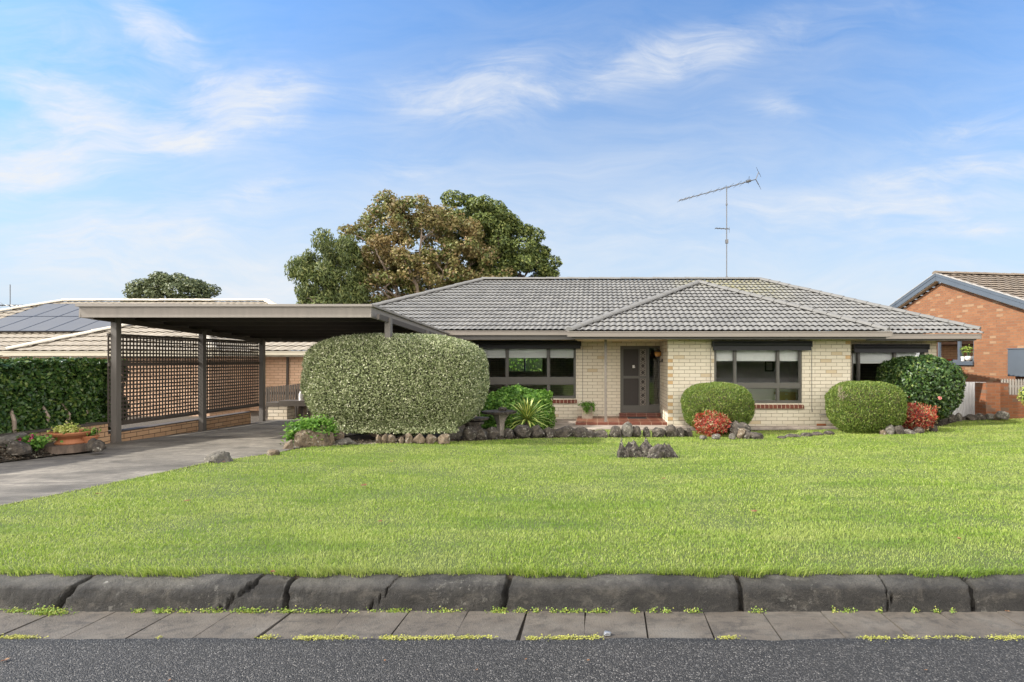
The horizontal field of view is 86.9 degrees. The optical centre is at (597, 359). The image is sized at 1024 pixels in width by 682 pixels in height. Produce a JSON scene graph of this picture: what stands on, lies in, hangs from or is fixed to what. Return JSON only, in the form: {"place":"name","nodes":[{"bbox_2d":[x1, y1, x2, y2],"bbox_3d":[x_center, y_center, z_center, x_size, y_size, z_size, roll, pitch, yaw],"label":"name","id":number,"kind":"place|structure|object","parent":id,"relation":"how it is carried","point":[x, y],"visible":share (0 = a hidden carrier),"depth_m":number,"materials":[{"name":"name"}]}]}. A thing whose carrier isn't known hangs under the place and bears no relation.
{"place":"outdoors","nodes":[
{"label":"outdoors","id":0,"kind":"place"},
{"bbox_2d":[0,418,359,505],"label":"driveway","id":1,"kind":"structure","parent":0,"point":[30,479],"depth_m":8.18,"materials":[{"name":"concrete"}]},
{"bbox_2d":[86,438,96,450],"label":"rock","id":2,"kind":"object","parent":1,"relation":"on","point":[90,442],"visible":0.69,"depth_m":8.75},
{"bbox_2d":[91,440,104,451],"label":"rock","id":3,"kind":"object","parent":1,"relation":"on","point":[98,445],"visible":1,"depth_m":8.74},
{"bbox_2d":[75,304,448,442],"bbox_3d":[-6.917,0.374,12.641,5.697,2.827,5.368,0,0,0],"label":"carport","id":4,"kind":"object","parent":1,"relation":"on","point":[261,325],"visible":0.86,"depth_m":11.71,"materials":[{"name":"wood"}]},
{"bbox_2d":[266,400,313,419],"bbox_3d":[-8.956,1.523,16.010,1.712,0.613,0.480,0,0,0],"label":"brick barbecue","id":5,"kind":"object","parent":1,"relation":"on","point":[282,409],"visible":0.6,"depth_m":15.80,"materials":[{"name":"white brick"}]},
{"bbox_2d":[0,410,965,579],"bbox_3d":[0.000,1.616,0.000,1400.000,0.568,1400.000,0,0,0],"label":"ground","id":6,"kind":"structure","parent":0,"point":[254,416],"depth_m":13.72,"materials":[{"name":"soil"}]},
{"bbox_2d":[0,441,105,461],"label":"mulch","id":7,"kind":"object","parent":6,"relation":"on","point":[7,455],"visible":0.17,"depth_m":8.30,"materials":[{"name":"soil"}]},
{"bbox_2d":[0,432,27,447],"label":"rock","id":8,"kind":"object","parent":7,"relation":"on","point":[5,440],"visible":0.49,"depth_m":8.38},
{"bbox_2d":[6,441,31,454],"bbox_3d":[-8.914,1.353,8.229,0.284,0.208,0.231,1,1,0],"label":"rock","id":9,"kind":"object","parent":7,"relation":"on","point":[17,448],"visible":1,"depth_m":8.17,"materials":[{"name":"stone"}]},
{"bbox_2d":[6,432,64,450],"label":"flowering plant","id":10,"kind":"object","parent":7,"relation":"on","point":[33,440],"visible":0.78,"depth_m":8.46,"materials":[{"name":"green plant"}]},
{"bbox_2d":[40,443,86,454],"bbox_3d":[-8.894,1.469,8.969,0.766,0.121,0.758,0,0,0],"label":"tree stump","id":11,"kind":"object","parent":7,"relation":"on","point":[60,449],"visible":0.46,"depth_m":8.72,"materials":[{"name":"brown wood"}]},
{"bbox_2d":[47,421,93,444],"bbox_3d":[-8.861,1.215,8.970,0.582,0.388,0.570,0,0,0],"label":"terracotta bowl","id":12,"kind":"object","parent":11,"relation":"on","point":[73,434],"visible":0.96,"depth_m":8.85,"materials":[{"name":"orange ceramic"}]},
{"bbox_2d":[80,426,101,442],"bbox_3d":[-8.690,1.280,9.126,0.332,0.277,0.373,0,0,0],"label":"terracotta pot","id":13,"kind":"object","parent":11,"relation":"on","point":[93,434],"visible":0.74,"depth_m":9.06,"materials":[{"name":"orange ceramic"}]},
{"bbox_2d":[0,356,128,433],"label":"camellia hedge","id":14,"kind":"object","parent":6,"relation":"on","point":[41,393],"visible":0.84,"depth_m":9.60,"materials":[{"name":"green plant"}]},
{"bbox_2d":[0,412,250,447],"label":"retaining wall","id":15,"kind":"structure","parent":6,"relation":"on","point":[189,425],"depth_m":11.76,"materials":[{"name":"beige brick"}]},
{"bbox_2d":[0,298,316,415],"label":"neighbour house","id":16,"kind":"structure","parent":6,"relation":"on","point":[283,363],"depth_m":18.69,"materials":[{"name":"brown brick"}]},
{"bbox_2d":[0,285,21,307],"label":"tv antenna","id":17,"kind":"object","parent":16,"relation":"attached to","point":[10,305],"visible":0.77,"depth_m":24.57,"materials":[{"name":"metal"}]},
{"bbox_2d":[0,316,32,327],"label":"solar panel","id":18,"kind":"object","parent":16,"relation":"attached to","point":[6,321],"visible":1,"depth_m":21.64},
{"bbox_2d":[0,316,57,331],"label":"solar panel","id":19,"kind":"object","parent":16,"relation":"attached to","point":[23,324],"visible":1,"depth_m":21.21,"materials":[{"name":"glass"}]},
{"bbox_2d":[10,304,67,315],"bbox_3d":[-23.785,-2.113,22.768,1.030,0.710,1.532,0,0,0],"label":"solar panel","id":20,"kind":"object","parent":16,"relation":"attached to","point":[38,310],"visible":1,"depth_m":22.68,"materials":[{"name":"glass"}]},
{"bbox_2d":[19,316,79,331],"bbox_3d":[-21.695,-1.426,21.224,1.030,0.710,1.532,0,0,0],"label":"solar panel","id":21,"kind":"object","parent":16,"relation":"attached to","point":[44,326],"visible":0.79,"depth_m":21.11,"materials":[{"name":"glass"}]},
{"bbox_2d":[36,304,78,315],"bbox_3d":[-22.740,-2.113,22.768,1.030,0.710,1.532,0,0,0],"label":"solar panel","id":22,"kind":"object","parent":16,"relation":"attached to","point":[63,310],"visible":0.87,"depth_m":22.56,"materials":[{"name":"glass"}]},
{"bbox_2d":[61,309,78,315],"bbox_3d":[-21.695,-2.113,22.768,1.030,0.710,1.532,0,0,0],"label":"solar panel","id":23,"kind":"object","parent":16,"relation":"attached to","point":[74,313],"visible":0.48,"depth_m":22.32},
{"bbox_2d":[46,318,98,331],"bbox_3d":[-20.650,-1.426,21.224,1.030,0.710,1.532,0,0,0],"label":"solar panel","id":24,"kind":"object","parent":16,"relation":"attached to","point":[73,325],"visible":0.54,"depth_m":21.01,"materials":[{"name":"glass"}]},
{"bbox_2d":[73,321,110,331],"bbox_3d":[-19.605,-1.426,21.224,1.030,0.710,1.532,0,0,0],"label":"solar panel","id":25,"kind":"object","parent":16,"relation":"attached to","point":[98,324],"visible":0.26,"depth_m":20.90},
{"bbox_2d":[121,271,221,301],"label":"distant tree","id":26,"kind":"object","parent":6,"relation":"on","point":[158,285],"visible":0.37,"depth_m":58.25,"materials":[{"name":"green plant"}]},
{"bbox_2d":[266,449,279,455],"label":"rock","id":27,"kind":"object","parent":6,"relation":"on","point":[272,452],"visible":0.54,"depth_m":8.52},
{"bbox_2d":[265,384,310,417],"bbox_3d":[-9.410,1.276,16.670,1.980,1.208,0.140,0,0,0],"label":"slat fence","id":28,"kind":"object","parent":6,"relation":"on","point":[283,393],"visible":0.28,"depth_m":16.60,"materials":[{"name":"wood"}]},
{"bbox_2d":[283,440,293,449],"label":"rock","id":29,"kind":"object","parent":6,"relation":"on","point":[289,445],"visible":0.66,"depth_m":9.22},
{"bbox_2d":[279,413,339,443],"bbox_3d":[-5.214,1.283,9.716,0.967,0.588,0.958,0,0,-18],"label":"leafy plant","id":30,"kind":"object","parent":6,"relation":"on","point":[316,422],"visible":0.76,"depth_m":9.60,"materials":[{"name":"green plant"}]},
{"bbox_2d":[294,428,329,447],"bbox_3d":[-5.136,1.399,9.618,0.660,0.380,0.380,1,1,0],"label":"rock","id":31,"kind":"object","parent":6,"relation":"on","point":[302,438],"visible":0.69,"depth_m":9.46,"materials":[{"name":"stone"}]},
{"bbox_2d":[284,227,372,303],"bbox_3d":[-16.545,-3.040,32.992,4.979,9.890,4.705,0,0,0],"label":"weeping tree","id":32,"kind":"object","parent":6,"relation":"on","point":[327,274],"visible":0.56,"depth_m":32.02,"materials":[{"name":"green plant"}]},
{"bbox_2d":[327,432,334,445],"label":"rock","id":33,"kind":"object","parent":6,"relation":"on","point":[331,439],"visible":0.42,"depth_m":9.61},
{"bbox_2d":[334,431,344,440],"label":"rock","id":34,"kind":"object","parent":6,"relation":"on","point":[340,434],"visible":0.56,"depth_m":9.97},
{"bbox_2d":[299,332,489,440],"bbox_3d":[-4.108,0.566,11.080,3.758,2.282,1.955,0,0,0],"label":"clipped hedge","id":35,"kind":"object","parent":6,"relation":"on","point":[373,384],"visible":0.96,"depth_m":10.30,"materials":[{"name":"green plant"}]},
{"bbox_2d":[336,189,517,321],"bbox_3d":[-11.893,-4.402,35.865,12.896,12.611,7.970,0,0,0],"label":"autumn tree","id":36,"kind":"object","parent":6,"relation":"on","point":[405,269],"visible":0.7,"depth_m":34.32,"materials":[{"name":"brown plant"}]},
{"bbox_2d":[445,427,462,438],"bbox_3d":[-2.966,1.514,11.062,0.380,0.252,0.314,3,-3,0],"label":"rock","id":37,"kind":"object","parent":6,"relation":"on","point":[458,434],"visible":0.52,"depth_m":10.95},
{"bbox_2d":[463,426,476,439],"bbox_3d":[-2.632,1.508,11.009,0.289,0.300,0.242,0,0,-23],"label":"rock","id":38,"kind":"object","parent":6,"relation":"on","point":[469,432],"visible":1,"depth_m":10.93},
{"bbox_2d":[463,416,488,430],"bbox_3d":[-2.687,1.505,11.737,0.605,0.461,0.508,0,0,0],"label":"stone bench","id":39,"kind":"object","parent":6,"relation":"on","point":[476,422],"visible":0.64,"depth_m":11.59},
{"bbox_2d":[476,428,486,439],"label":"rock","id":40,"kind":"object","parent":6,"relation":"on","point":[481,433],"visible":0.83,"depth_m":11.11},
{"bbox_2d":[487,427,498,438],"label":"rock","id":41,"kind":"object","parent":6,"relation":"on","point":[492,432],"visible":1,"depth_m":11.36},
{"bbox_2d":[481,410,516,435],"bbox_3d":[-2.275,1.535,12.402,0.820,0.690,0.738,0,0,0],"label":"stone table","id":42,"kind":"object","parent":6,"relation":"on","point":[500,417],"visible":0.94,"depth_m":12.29,"materials":[{"name":"stone"}]},
{"bbox_2d":[440,189,562,301],"bbox_3d":[-7.032,-5.068,39.204,8.683,13.942,7.775,0,0,32],"label":"evergreen tree","id":43,"kind":"object","parent":6,"relation":"on","point":[499,222],"visible":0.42,"depth_m":37.24,"materials":[{"name":"green plant"}]},
{"bbox_2d":[504,428,512,437],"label":"rock","id":44,"kind":"object","parent":6,"relation":"on","point":[508,432],"visible":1,"depth_m":11.61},
{"bbox_2d":[0,574,1023,615],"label":"kerb","id":45,"kind":"structure","parent":6,"relation":"on","point":[644,593],"depth_m":3.15,"materials":[{"name":"concrete"}]},
{"bbox_2d":[477,383,556,429],"bbox_3d":[-2.141,1.461,14.323,2.129,1.676,1.971,0,0,0],"label":"leafy shrub","id":46,"kind":"object","parent":6,"relation":"on","point":[504,396],"visible":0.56,"depth_m":13.82,"materials":[{"name":"green plant"}]},
{"bbox_2d":[513,424,532,437],"bbox_3d":[-1.671,1.580,11.809,0.394,0.280,0.351,0,0,25],"label":"rock","id":47,"kind":"object","parent":6,"relation":"on","point":[521,431],"visible":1,"depth_m":11.72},
{"bbox_2d":[509,358,541,370],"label":"back hedge","id":48,"kind":"object","parent":6,"relation":"on","point":[532,364],"visible":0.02,"depth_m":27.50,"materials":[{"name":"green plant"}]},
{"bbox_2d":[504,396,550,429],"bbox_3d":[-1.628,1.339,12.514,1.283,0.981,1.267,0,0,0],"label":"yucca","id":49,"kind":"object","parent":6,"relation":"on","point":[527,412],"visible":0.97,"depth_m":12.41,"materials":[{"name":"green plant"}]},
{"bbox_2d":[531,425,544,436],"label":"rock","id":50,"kind":"object","parent":6,"relation":"on","point":[537,431],"visible":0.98,"depth_m":11.90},
{"bbox_2d":[543,427,553,437],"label":"rock","id":51,"kind":"object","parent":6,"relation":"on","point":[548,431],"visible":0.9,"depth_m":12.10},
{"bbox_2d":[554,425,575,437],"bbox_3d":[-0.753,1.647,12.226,0.542,0.264,0.230,-4,0,0],"label":"rock","id":52,"kind":"object","parent":6,"relation":"on","point":[567,431],"visible":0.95,"depth_m":12.14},
{"bbox_2d":[298,422,944,448],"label":"garden rocks","id":53,"kind":"object","parent":6,"relation":"on","point":[514,437],"visible":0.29,"depth_m":11.44,"materials":[{"name":"stone"}]},
{"bbox_2d":[282,277,983,425],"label":"brick house","id":54,"kind":"structure","parent":6,"relation":"on","point":[655,349],"depth_m":16.14,"materials":[{"name":"grey tile"}]},
{"bbox_2d":[482,349,576,402],"bbox_3d":[-2.196,0.465,16.512,3.136,1.752,0.225,0,0,0],"label":"window","id":55,"kind":"structure","parent":54,"relation":"in","point":[491,353],"depth_m":16.53,"materials":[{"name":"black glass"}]},
{"bbox_2d":[577,400,595,418],"bbox_3d":[-0.291,1.479,15.883,0.610,0.523,0.531,0,0,0],"label":"square planter","id":56,"kind":"object","parent":54,"relation":"on","point":[588,408],"visible":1,"depth_m":15.75,"materials":[{"name":"ceramic"}]},
{"bbox_2d":[622,347,646,411],"bbox_3d":[1.145,0.614,16.518,0.775,1.983,0.145,0,0,0],"label":"door","id":57,"kind":"structure","parent":54,"relation":"in","point":[634,359],"depth_m":16.54,"materials":[{"name":"grey wood"}]},
{"bbox_2d":[679,167,760,279],"bbox_3d":[4.630,-5.016,20.000,3.210,4.200,0.841,0,0,0],"label":"tv antenna","id":58,"kind":"object","parent":54,"relation":"attached to","point":[726,228],"visible":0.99,"depth_m":19.98,"materials":[{"name":"metal"}]},
{"bbox_2d":[714,350,803,408],"bbox_3d":[4.432,0.504,14.763,2.486,1.684,0.225,0,0,0],"label":"window","id":59,"kind":"structure","parent":54,"relation":"in","point":[777,356],"depth_m":14.77,"materials":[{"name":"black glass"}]},
{"bbox_2d":[747,389,774,399],"bbox_3d":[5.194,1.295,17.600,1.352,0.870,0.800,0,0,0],"label":"window pane","id":60,"kind":"structure","parent":54,"relation":"in","point":[763,394],"depth_m":17.20,"materials":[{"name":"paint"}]},
{"bbox_2d":[765,361,773,370],"bbox_3d":[5.986,0.232,18.569,0.297,0.353,0.038,0,0,0],"label":"framed picture","id":61,"kind":"object","parent":54,"relation":"attached to","point":[769,365],"visible":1,"depth_m":18.57,"materials":[{"name":"black fabric"}]},
{"bbox_2d":[774,392,796,399],"bbox_3d":[6.230,1.404,17.810,0.674,0.651,0.500,0,0,0],"label":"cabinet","id":62,"kind":"object","parent":54,"relation":"in","point":[787,395],"visible":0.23,"depth_m":17.59,"materials":[{"name":"brown wood"}]},
{"bbox_2d":[852,350,923,380],"bbox_3d":[8.619,0.506,15.905,2.165,1.580,0.140,0,0,0],"label":"window","id":63,"kind":"structure","parent":54,"relation":"in","point":[857,358],"depth_m":15.97,"materials":[{"name":"white glass"}]},
{"bbox_2d":[875,354,967,421],"bbox_3d":[8.817,0.856,14.605,1.931,2.045,2.154,0,0,0],"label":"camellia bush","id":64,"kind":"object","parent":6,"relation":"on","point":[926,380],"visible":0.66,"depth_m":13.90,"materials":[{"name":"green plant"}]},
{"bbox_2d":[947,414,955,421],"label":"rock","id":65,"kind":"object","parent":6,"relation":"on","point":[951,417],"visible":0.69,"depth_m":14.79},
{"bbox_2d":[889,271,1023,394],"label":"gable house","id":66,"kind":"structure","parent":6,"relation":"on","point":[991,304],"depth_m":17.91,"materials":[{"name":"brick"}]},
{"bbox_2d":[938,341,973,364],"bbox_3d":[12.621,-0.275,18.813,0.200,0.930,1.640,0,0,-9],"label":"window","id":67,"kind":"structure","parent":66,"relation":"in","point":[947,350],"depth_m":18.83,"materials":[{"name":"blue glass"}]},
{"bbox_2d":[964,344,971,360],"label":"potted plant","id":68,"kind":"object","parent":66,"relation":"on","point":[968,358],"visible":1,"depth_m":18.17,"materials":[{"name":"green plant"}]},
{"bbox_2d":[952,382,974,415],"bbox_3d":[10.883,1.320,16.353,1.966,1.320,0.154,0,0,0],"label":"metal fence","id":69,"kind":"object","parent":6,"relation":"on","point":[966,406],"visible":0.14,"depth_m":16.31,"materials":[{"name":"metal"}]},
{"bbox_2d":[975,382,1023,418],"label":"brick pillar wall","id":70,"kind":"structure","parent":6,"relation":"on","point":[992,398],"depth_m":15.24,"materials":[{"name":"brick"}]},
{"bbox_2d":[1001,379,1023,394],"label":"picket fence","id":71,"kind":"object","parent":6,"relation":"on","point":[1017,385],"visible":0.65,"depth_m":15.85,"materials":[{"name":"paint"}]},
{"bbox_2d":[0,418,1023,577],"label":"lawn","id":72,"kind":"structure","parent":0,"point":[731,521],"depth_m":4.87,"materials":[{"name":"plant"}]},
{"bbox_2d":[204,450,232,463],"bbox_3d":[-5.563,1.459,7.848,0.388,0.257,0.295,1,2,0],"label":"rock","id":73,"kind":"object","parent":72,"relation":"on","point":[219,456],"visible":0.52,"depth_m":7.78,"materials":[{"name":"stone"}]},
{"bbox_2d":[335,438,357,444],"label":"rock","id":74,"kind":"object","parent":72,"relation":"on","point":[346,441],"visible":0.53,"depth_m":9.77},
{"bbox_2d":[405,433,412,443],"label":"edging stone","id":75,"kind":"object","parent":72,"relation":"on","point":[408,438],"visible":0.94,"depth_m":10.14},
{"bbox_2d":[412,433,425,443],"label":"edging stone","id":76,"kind":"object","parent":72,"relation":"on","point":[419,438],"visible":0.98,"depth_m":10.15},
{"bbox_2d":[425,434,436,443],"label":"edging stone","id":77,"kind":"object","parent":72,"relation":"on","point":[430,439],"visible":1,"depth_m":10.19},
{"bbox_2d":[437,434,449,443],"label":"edging stone","id":78,"kind":"object","parent":72,"relation":"on","point":[443,439],"visible":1,"depth_m":10.21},
{"bbox_2d":[573,426,588,437],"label":"rock","id":79,"kind":"object","parent":72,"relation":"on","point":[581,432],"visible":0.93,"depth_m":12.21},
{"bbox_2d":[594,430,608,437],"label":"rock","id":80,"kind":"object","parent":72,"relation":"on","point":[601,433],"visible":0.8,"depth_m":12.34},
{"bbox_2d":[609,426,621,437],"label":"rock","id":81,"kind":"object","parent":72,"relation":"on","point":[615,431],"visible":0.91,"depth_m":12.37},
{"bbox_2d":[621,422,632,436],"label":"rock","id":82,"kind":"object","parent":72,"relation":"on","point":[626,429],"visible":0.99,"depth_m":12.44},
{"bbox_2d":[632,426,640,436],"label":"rock","id":83,"kind":"object","parent":72,"relation":"on","point":[636,431],"visible":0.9,"depth_m":12.48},
{"bbox_2d":[642,427,649,436],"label":"rock","id":84,"kind":"object","parent":72,"relation":"on","point":[646,432],"visible":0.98,"depth_m":12.56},
{"bbox_2d":[617,436,677,458],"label":"rocks","id":85,"kind":"object","parent":72,"relation":"on","point":[646,449],"visible":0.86,"depth_m":9.10,"materials":[{"name":"stone"}]},
{"bbox_2d":[652,427,664,436],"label":"rock","id":86,"kind":"object","parent":72,"relation":"on","point":[658,432],"visible":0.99,"depth_m":12.60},
{"bbox_2d":[664,424,677,436],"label":"rock","id":87,"kind":"object","parent":72,"relation":"on","point":[671,430],"visible":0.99,"depth_m":12.66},
{"bbox_2d":[677,427,684,436],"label":"rock","id":88,"kind":"object","parent":72,"relation":"on","point":[681,432],"visible":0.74,"depth_m":12.69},
{"bbox_2d":[684,427,692,436],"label":"rock","id":89,"kind":"object","parent":72,"relation":"on","point":[688,432],"visible":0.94,"depth_m":12.78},
{"bbox_2d":[692,410,731,436],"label":"red bush","id":90,"kind":"object","parent":72,"relation":"on","point":[712,424],"visible":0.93,"depth_m":12.79,"materials":[{"name":"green plant"}]},
{"bbox_2d":[680,381,755,432],"bbox_3d":[3.088,1.237,13.796,1.874,1.360,1.786,0,0,0],"label":"round shrub","id":91,"kind":"object","parent":72,"relation":"on","point":[733,401],"visible":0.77,"depth_m":13.17,"materials":[{"name":"green plant"}]},
{"bbox_2d":[730,422,750,435],"bbox_3d":[3.426,1.649,12.732,0.505,0.314,0.386,2,-3,0],"label":"rock","id":92,"kind":"object","parent":72,"relation":"on","point":[735,428],"visible":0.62,"depth_m":12.64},
{"bbox_2d":[737,428,745,438],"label":"rock","id":93,"kind":"object","parent":72,"relation":"on","point":[741,433],"visible":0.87,"depth_m":12.35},
{"bbox_2d":[744,430,750,438],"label":"rock","id":94,"kind":"object","parent":72,"relation":"on","point":[747,435],"visible":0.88,"depth_m":12.30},
{"bbox_2d":[750,432,763,439],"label":"rock","id":95,"kind":"object","parent":72,"relation":"on","point":[755,435],"visible":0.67,"depth_m":12.28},
{"bbox_2d":[824,380,907,433],"bbox_3d":[6.761,1.234,13.558,1.816,1.448,1.712,0,0,0],"label":"round shrub","id":96,"kind":"object","parent":72,"relation":"on","point":[864,407],"visible":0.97,"depth_m":12.93,"materials":[{"name":"green plant"}]},
{"bbox_2d":[885,425,894,434],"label":"rock","id":97,"kind":"object","parent":72,"relation":"on","point":[889,429],"visible":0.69,"depth_m":12.76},
{"bbox_2d":[894,425,904,433],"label":"rock","id":98,"kind":"object","parent":72,"relation":"on","point":[899,429],"visible":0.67,"depth_m":12.74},
{"bbox_2d":[912,426,923,433],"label":"rock","id":99,"kind":"object","parent":72,"relation":"on","point":[920,430],"visible":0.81,"depth_m":12.85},
{"bbox_2d":[901,401,939,431],"bbox_3d":[7.906,1.400,13.250,1.047,0.933,1.070,0,0,0],"label":"red bush","id":100,"kind":"object","parent":72,"relation":"on","point":[918,416],"visible":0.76,"depth_m":13.07,"materials":[{"name":"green plant"}]},
{"bbox_2d":[955,412,961,420],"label":"rock","id":101,"kind":"object","parent":72,"relation":"on","point":[958,416],"visible":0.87,"depth_m":14.91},
{"bbox_2d":[965,414,976,420],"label":"rock","id":102,"kind":"object","parent":72,"relation":"on","point":[971,417],"visible":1,"depth_m":15.02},
{"bbox_2d":[975,413,986,420],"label":"rock","id":103,"kind":"object","parent":72,"relation":"on","point":[980,416],"visible":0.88,"depth_m":14.99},
{"bbox_2d":[985,413,993,419],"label":"rock","id":104,"kind":"object","parent":72,"relation":"on","point":[989,416],"visible":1,"depth_m":14.92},
{"bbox_2d":[995,411,1009,419],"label":"rock","id":105,"kind":"object","parent":72,"relation":"on","point":[1002,415],"visible":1,"depth_m":14.71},
{"bbox_2d":[1016,387,1023,404],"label":"yellow bush","id":106,"kind":"object","parent":72,"relation":"on","point":[1021,394],"visible":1,"depth_m":14.02,"materials":[{"name":"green plant"}]},
{"bbox_2d":[0,637,1023,681],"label":"road","id":107,"kind":"structure","parent":0,"point":[985,659],"depth_m":2.57,"materials":[{"name":"asphalt"}]},
{"bbox_2d":[0,610,1023,640],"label":"gutter paving","id":108,"kind":"structure","parent":0,"point":[739,624],"depth_m":2.95,"materials":[{"name":"concrete"}]},
{"bbox_2d":[0,603,954,616],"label":"weeds","id":109,"kind":"object","parent":108,"relation":"on","point":[52,611],"visible":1,"depth_m":3.11,"materials":[{"name":"green plant"}]},
{"bbox_2d":[0,633,1023,641],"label":"moss","id":110,"kind":"object","parent":108,"relation":"on","point":[301,637],"visible":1,"depth_m":2.79,"materials":[{"name":"plant"}]},
{"bbox_2d":[0,0,1023,350],"label":"sky","id":111,"kind":"structure","parent":0,"point":[209,141],"materials":[{"name":"blue"}]},
{"bbox_2d":[550,419,837,429],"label":"path","id":112,"kind":"structure","parent":0,"point":[559,423],"depth_m":14.43,"materials":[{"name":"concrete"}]},
{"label":"concrete edging","id":113,"kind":"object","parent":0,"visible":0},
{"bbox_2d":[381,434,387,443],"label":"edging stone","id":114,"kind":"object","parent":113,"relation":"on","point":[384,438],"visible":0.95,"depth_m":10.07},
{"bbox_2d":[387,435,395,443],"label":"edging stone","id":115,"kind":"object","parent":113,"relation":"on","point":[391,438],"visible":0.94,"depth_m":10.09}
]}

